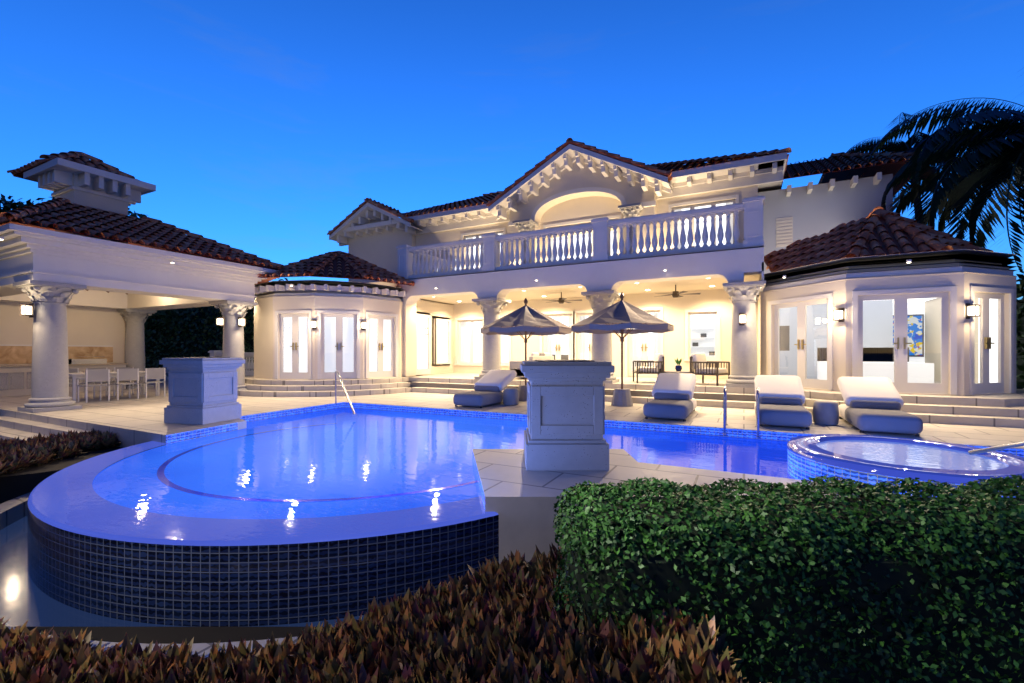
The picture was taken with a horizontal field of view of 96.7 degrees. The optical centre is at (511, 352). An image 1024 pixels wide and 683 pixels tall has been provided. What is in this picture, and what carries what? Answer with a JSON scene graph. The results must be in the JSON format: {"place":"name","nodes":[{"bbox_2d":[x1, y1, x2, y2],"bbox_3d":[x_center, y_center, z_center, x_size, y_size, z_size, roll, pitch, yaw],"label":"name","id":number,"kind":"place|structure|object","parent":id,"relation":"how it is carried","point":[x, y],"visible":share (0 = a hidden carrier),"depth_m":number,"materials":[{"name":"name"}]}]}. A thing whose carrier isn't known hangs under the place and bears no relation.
{"place":"outdoors","nodes":[
{"label":"outdoors","id":0,"kind":"place"},
{"bbox_2d":[14,627,323,643],"bbox_3d":[-3.650,2.050,2.150,9.700,0.001,2.500,0,0,0],"label":"basin edge","id":1,"kind":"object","parent":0,"point":[161,635],"depth_m":3.32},
{"bbox_2d":[0,543,760,682],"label":"shrubs","id":2,"kind":"object","parent":1,"relation":"on","point":[493,622],"visible":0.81,"depth_m":2.54,"materials":[{"name":"brown plant"}]},
{"bbox_2d":[144,306,253,370],"bbox_3d":[-15.263,-0.924,24.672,16.639,4.764,3.153,0,0,27],"label":"hedge","id":3,"kind":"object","parent":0,"point":[188,313],"depth_m":24.46,"materials":[{"name":"plant"}]},
{"bbox_2d":[92,407,792,518],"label":"pool water","id":4,"kind":"structure","parent":0,"point":[363,453],"depth_m":6.25,"materials":[{"name":"blue liquid"}]},
{"bbox_2d":[157,423,477,501],"bbox_3d":[-2.519,1.495,6.685,5.499,0.001,4.125,0,0,27],"label":"pool inner edge","id":5,"kind":"object","parent":4,"relation":"on","point":[162,478],"visible":0.78,"depth_m":4.89,"materials":[{"name":"blue"}]},
{"bbox_2d":[0,379,1023,563],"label":"pool deck","id":6,"kind":"structure","parent":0,"point":[520,500],"depth_m":7.95,"materials":[{"name":"stone"}]},
{"bbox_2d":[69,367,165,402],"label":"dining chairs","id":7,"kind":"object","parent":6,"relation":"on","point":[130,375],"visible":0.88,"depth_m":13.12,"materials":[{"name":"white"}]},
{"bbox_2d":[13,280,257,412],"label":"columns","id":8,"kind":"structure","parent":6,"relation":"on","point":[50,373],"depth_m":10.62,"materials":[{"name":"white stone"}]},
{"bbox_2d":[20,303,245,326],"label":"wall lamps","id":9,"kind":"object","parent":8,"relation":"attached to","point":[27,310],"visible":1,"depth_m":10.35,"materials":[{"name":"white glass"}]},
{"bbox_2d":[0,157,278,396],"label":"pavilion","id":10,"kind":"structure","parent":6,"relation":"on","point":[113,275],"depth_m":13.57,"materials":[{"name":"paint"}]},
{"bbox_2d":[7,151,139,180],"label":"cupola roof","id":11,"kind":"structure","parent":10,"relation":"attached to","point":[81,158],"depth_m":14.13,"materials":[{"name":"brown tile"}]},
{"bbox_2d":[0,198,283,269],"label":"pavilion roof","id":12,"kind":"structure","parent":10,"relation":"attached to","point":[66,215],"depth_m":12.46,"materials":[{"name":"brown tile"}]},
{"bbox_2d":[159,357,244,424],"bbox_3d":[-6.081,0.724,8.991,1.000,1.252,1.000,0,0,13],"label":"pedestal","id":13,"kind":"object","parent":6,"relation":"on","point":[202,390],"visible":1,"depth_m":8.63,"materials":[{"name":"white stone"}]},
{"bbox_2d":[208,350,253,376],"bbox_3d":[-11.479,0.632,20.534,4.360,1.435,1.830,0,0,27],"label":"pedestal","id":14,"kind":"object","parent":6,"relation":"on","point":[249,367],"visible":0.19,"depth_m":19.68,"materials":[{"name":"stone"}]},
{"bbox_2d":[27,449,498,626],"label":"pool tiled wall","id":15,"kind":"structure","parent":6,"relation":"in","point":[219,586],"depth_m":3.66,"materials":[{"name":"tile"}]},
{"bbox_2d":[28,438,497,545],"bbox_3d":[-3.035,1.503,5.783,7.457,0.030,4.109,0,0,27],"label":"pool ledge","id":16,"kind":"object","parent":15,"relation":"on","point":[69,498],"visible":0.73,"depth_m":4.03,"materials":[{"name":"blue tile"}]},
{"bbox_2d":[237,375,419,396],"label":"steps","id":17,"kind":"structure","parent":6,"relation":"on","point":[257,387],"depth_m":14.44,"materials":[{"name":"beige stone"}]},
{"bbox_2d":[254,280,420,379],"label":"round bay walls","id":18,"kind":"structure","parent":6,"relation":"on","point":[318,301],"depth_m":15.16,"materials":[{"name":"beige paint"}]},
{"bbox_2d":[255,251,414,285],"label":"tiled roof","id":19,"kind":"structure","parent":18,"relation":"on","point":[336,264],"depth_m":15.70,"materials":[{"name":"brown tile"}]},
{"bbox_2d":[284,317,390,371],"bbox_3d":[-6.708,-0.475,17.672,5.200,2.750,5.200,0,0,27],"label":"round bay interior","id":20,"kind":"object","parent":18,"relation":"in","point":[330,344],"visible":0.31,"depth_m":15.31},
{"bbox_2d":[310,320,366,329],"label":"wall lamps","id":21,"kind":"object","parent":18,"relation":"attached to","point":[313,324],"visible":1,"depth_m":14.78,"materials":[{"name":"white glass"}]},
{"bbox_2d":[334,370,355,413],"bbox_3d":[-4.117,0.943,11.150,0.100,0.949,1.984,0,0,-33],"label":"pool handrail","id":22,"kind":"object","parent":6,"relation":"on","point":[336,371],"visible":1,"depth_m":11.44,"materials":[{"name":"silver metal"}]},
{"bbox_2d":[372,282,451,304],"bbox_3d":[-6.178,-0.650,19.814,6.200,4.000,3.700,0,0,27],"label":"wing link","id":23,"kind":"object","parent":6,"relation":"on","point":[388,284],"visible":0.04,"depth_m":17.04,"materials":[{"name":"paint"}]},
{"bbox_2d":[472,450,484,508],"bbox_3d":[0.629,1.481,5.448,2.083,0.238,2.123,0,0,-8],"label":"pool edge","id":24,"kind":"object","parent":6,"relation":"on","point":[479,482],"depth_m":5.05,"materials":[{"name":"blue tile"}]},
{"bbox_2d":[453,370,516,407],"bbox_3d":[-0.660,0.921,11.952,0.860,0.859,2.000,0,0,27],"label":"lounger","id":25,"kind":"object","parent":6,"relation":"on","point":[490,386],"visible":0.94,"depth_m":11.79,"materials":[{"name":"white fabric"}]},
{"bbox_2d":[503,388,518,405],"bbox_3d":[-0.025,1.140,11.685,0.420,0.420,0.409,0,0,27],"label":"side table","id":26,"kind":"object","parent":6,"relation":"on","point":[510,396],"visible":1,"depth_m":11.52,"materials":[{"name":"concrete"}]},
{"bbox_2d":[481,298,571,400],"bbox_3d":[0.386,-0.090,12.766,2.375,2.880,2.375,0,0,27],"label":"umbrella","id":27,"kind":"object","parent":6,"relation":"on","point":[525,320],"visible":0.89,"depth_m":12.24,"materials":[{"name":"grey fabric"}]},
{"bbox_2d":[328,144,786,378],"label":"house walls","id":28,"kind":"structure","parent":6,"relation":"on","point":[569,185],"depth_m":16.28,"materials":[{"name":"beige paint"}]},
{"bbox_2d":[327,138,791,235],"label":"house roof","id":29,"kind":"structure","parent":28,"relation":"on","point":[666,169],"depth_m":17.01,"materials":[{"name":"brown tile"}]},
{"bbox_2d":[418,202,732,370],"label":"windows","id":30,"kind":"structure","parent":28,"relation":"in","point":[702,333],"depth_m":19.66,"materials":[{"name":"beige"}]},
{"bbox_2d":[396,196,764,278],"bbox_3d":[1.815,-3.333,15.764,12.040,1.285,3.460,0,0,27],"label":"balcony balustrade","id":31,"kind":"object","parent":28,"relation":"on","point":[492,258],"visible":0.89,"depth_m":13.68,"materials":[{"name":"white stone"}]},
{"bbox_2d":[457,278,713,303],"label":"ceiling fans","id":32,"kind":"object","parent":28,"relation":"attached to","point":[675,294],"visible":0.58,"depth_m":14.54,"materials":[{"name":"brown metal"}]},
{"bbox_2d":[424,313,746,334],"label":"wall lamps","id":33,"kind":"object","parent":28,"relation":"attached to","point":[741,318],"visible":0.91,"depth_m":11.58,"materials":[{"name":"white metal"}]},
{"bbox_2d":[520,360,614,470],"bbox_3d":[0.635,0.724,5.660,1.050,1.252,1.050,0,0,0],"label":"pedestal","id":34,"kind":"object","parent":6,"relation":"on","point":[564,430],"visible":1,"depth_m":5.22,"materials":[{"name":"white"}]},
{"bbox_2d":[161,369,1023,427],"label":"porch steps","id":35,"kind":"structure","parent":6,"relation":"on","point":[1000,410],"depth_m":10.18,"materials":[{"name":"stone"}]},
{"bbox_2d":[509,353,553,377],"bbox_3d":[0.720,0.430,15.907,0.880,0.841,1.900,0,0,27],"label":"porch sofa","id":36,"kind":"object","parent":35,"relation":"on","point":[514,365],"visible":0.3,"depth_m":15.16,"materials":[{"name":"grey fabric"}]},
{"bbox_2d":[472,202,765,387],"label":"columns","id":37,"kind":"structure","parent":35,"relation":"on","point":[743,295],"depth_m":13.25,"materials":[{"name":"white stone"}]},
{"bbox_2d":[633,353,663,382],"bbox_3d":[4.071,0.461,13.586,0.800,0.878,0.830,0,0,7],"label":"armchair","id":38,"kind":"object","parent":35,"relation":"on","point":[657,368],"visible":0.98,"depth_m":13.23,"materials":[{"name":"wood"}]},
{"bbox_2d":[664,358,689,373],"bbox_3d":[4.864,0.521,13.290,0.880,0.758,0.880,0,0,27],"label":"coffee table with plant","id":39,"kind":"object","parent":35,"relation":"on","point":[678,368],"visible":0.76,"depth_m":13.23,"materials":[{"name":"plant"}]},
{"bbox_2d":[690,353,729,385],"bbox_3d":[5.546,0.461,12.778,0.830,0.878,0.800,0,0,-43],"label":"bench","id":40,"kind":"object","parent":35,"relation":"on","point":[699,362],"visible":0.98,"depth_m":12.71,"materials":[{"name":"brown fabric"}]},
{"bbox_2d":[760,249,1017,395],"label":"wing walls","id":41,"kind":"structure","parent":35,"relation":"on","point":[952,282],"depth_m":9.93,"materials":[{"name":"beige paint"}]},
{"bbox_2d":[0,237,911,288],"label":"soffit flood fixtures","id":42,"kind":"object","parent":41,"relation":"attached to","point":[665,269],"visible":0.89,"depth_m":11.33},
{"bbox_2d":[764,206,992,271],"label":"wing roof","id":43,"kind":"structure","parent":41,"relation":"on","point":[878,230],"depth_m":11.33,"materials":[{"name":"brown tile"}]},
{"bbox_2d":[833,303,979,321],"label":"wall lamps","id":44,"kind":"object","parent":41,"relation":"attached to","point":[973,310],"visible":1,"depth_m":9.40,"materials":[{"name":"white glass"}]},
{"bbox_2d":[166,402,1023,456],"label":"pool waterline","id":45,"kind":"object","parent":6,"relation":"on","point":[205,432],"visible":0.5,"depth_m":8.78,"materials":[{"name":"blue tile"}]},
{"bbox_2d":[571,292,673,406],"bbox_3d":[2.791,-0.090,11.541,2.375,2.880,2.375,0,0,27],"label":"umbrella","id":46,"kind":"object","parent":6,"relation":"on","point":[622,317],"visible":1,"depth_m":11.14,"materials":[{"name":"grey fabric"}]},
{"bbox_2d":[643,373,696,421],"bbox_3d":[3.455,0.921,9.856,0.860,0.859,2.000,0,0,27],"label":"lounger","id":47,"kind":"object","parent":6,"relation":"on","point":[672,394],"visible":1,"depth_m":9.74,"materials":[{"name":"white fabric"}]},
{"bbox_2d":[722,386,760,437],"bbox_3d":[4.084,1.030,8.110,0.600,0.841,0.576,0,0,27],"label":"pool ladder","id":48,"kind":"object","parent":6,"relation":"on","point":[725,410],"visible":1,"depth_m":7.99,"materials":[{"name":"silver metal"}]},
{"bbox_2d":[754,375,811,429],"bbox_3d":[5.264,0.921,8.934,0.860,0.859,2.000,0,0,27],"label":"lounger","id":49,"kind":"object","parent":6,"relation":"on","point":[782,399],"visible":0.85,"depth_m":8.82,"materials":[{"name":"white fabric"}]},
{"bbox_2d":[758,172,892,378],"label":"house block","id":50,"kind":"structure","parent":6,"relation":"on","point":[794,214],"depth_m":15.28,"materials":[{"name":"paint"}]},
{"bbox_2d":[783,151,921,196],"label":"house roof","id":51,"kind":"structure","parent":50,"relation":"on","point":[842,166],"depth_m":15.67,"materials":[{"name":"brown tile"}]},
{"bbox_2d":[812,401,838,424],"bbox_3d":[5.897,1.140,8.555,0.420,0.420,0.409,0,0,27],"label":"side table","id":52,"kind":"object","parent":6,"relation":"on","point":[825,412],"visible":1,"depth_m":8.40,"materials":[{"name":"concrete"}]},
{"bbox_2d":[837,377,922,436],"bbox_3d":[6.585,0.921,8.261,0.860,0.859,2.000,0,0,27],"label":"lounger","id":53,"kind":"object","parent":6,"relation":"on","point":[873,404],"visible":0.96,"depth_m":8.16,"materials":[{"name":"white fabric"}]},
{"bbox_2d":[787,448,1018,496],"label":"spa wall tiles","id":54,"kind":"object","parent":6,"relation":"on","point":[799,467],"visible":0.2,"depth_m":4.87,"materials":[{"name":"blue tile"}]},
{"bbox_2d":[787,434,1023,483],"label":"spa rim","id":55,"kind":"object","parent":54,"relation":"on","point":[806,446],"visible":0.82,"depth_m":4.73,"materials":[{"name":"blue tile"}]},
{"bbox_2d":[906,148,922,222],"bbox_3d":[18.739,-4.079,20.986,0.590,10.862,1.160,0,0,-44],"label":"palm trunk","id":56,"kind":"object","parent":6,"relation":"on","point":[917,199],"visible":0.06,"depth_m":20.93,"materials":[{"name":"brown plant"}]},
{"bbox_2d":[846,112,983,207],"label":"palm fronds","id":57,"kind":"object","parent":56,"relation":"attached to","point":[897,147],"visible":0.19,"depth_m":21.79,"materials":[{"name":"green plant"}]},
{"bbox_2d":[868,68,1023,273],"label":"palm fronds","id":58,"kind":"object","parent":56,"relation":"attached to","point":[989,165],"visible":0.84,"depth_m":11.98,"materials":[{"name":"green plant"}]},
{"bbox_2d":[968,441,1023,454],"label":"spa handrail","id":59,"kind":"object","parent":6,"relation":"on","point":[999,447],"visible":1,"depth_m":4.54,"materials":[{"name":"silver metal"}]},
{"bbox_2d":[1016,274,1023,388],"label":"shrub","id":60,"kind":"object","parent":6,"relation":"on","point":[1020,290],"depth_m":11.51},
{"bbox_2d":[0,0,1023,299],"label":"sky","id":61,"kind":"structure","parent":0,"point":[258,127],"materials":[{"name":"blue"}]},
{"bbox_2d":[780,298,997,382],"bbox_3d":[10.134,-0.385,12.951,5.100,2.570,6.720,0,0,27],"label":"wing interior","id":62,"kind":"object","parent":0,"point":[920,370],"visible":0.23,"depth_m":14.05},
{"bbox_2d":[816,440,1008,469],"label":"spa water","id":63,"kind":"structure","parent":0,"point":[908,454],"depth_m":5.07,"materials":[{"name":"blue liquid"}]},
{"label":"ground","id":64,"kind":"structure","parent":0,"visible":0},
{"bbox_2d":[0,446,121,503],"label":"plant bed soil","id":65,"kind":"structure","parent":64,"relation":"on","point":[13,486],"depth_m":6.42,"materials":[{"name":"black soil"}]},
{"bbox_2d":[0,429,120,474],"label":"oyster plants","id":66,"kind":"object","parent":65,"relation":"on","point":[36,451],"visible":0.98,"depth_m":7.26,"materials":[{"name":"brown plant"}]},
{"bbox_2d":[0,194,149,217],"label":"tree","id":67,"kind":"object","parent":64,"relation":"on","point":[9,205],"depth_m":24.06,"materials":[{"name":"green plant"}]},
{"bbox_2d":[0,492,298,657],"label":"basin curb","id":68,"kind":"structure","parent":64,"relation":"on","point":[13,510],"depth_m":3.13,"materials":[{"name":"stone"}]},
{"bbox_2d":[0,516,363,626],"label":"basin water","id":69,"kind":"structure","parent":68,"relation":"in","point":[24,598],"depth_m":3.88,"materials":[{"name":"blue liquid"}]},
{"bbox_2d":[144,278,287,333],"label":"trees","id":70,"kind":"object","parent":64,"relation":"on","point":[164,314],"depth_m":25.95,"materials":[{"name":"green plant"}]},
{"bbox_2d":[552,474,1023,682],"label":"boxwood hedge","id":71,"kind":"object","parent":64,"relation":"on","point":[976,493],"visible":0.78,"depth_m":2.35,"materials":[{"name":"green plant"}]}
]}

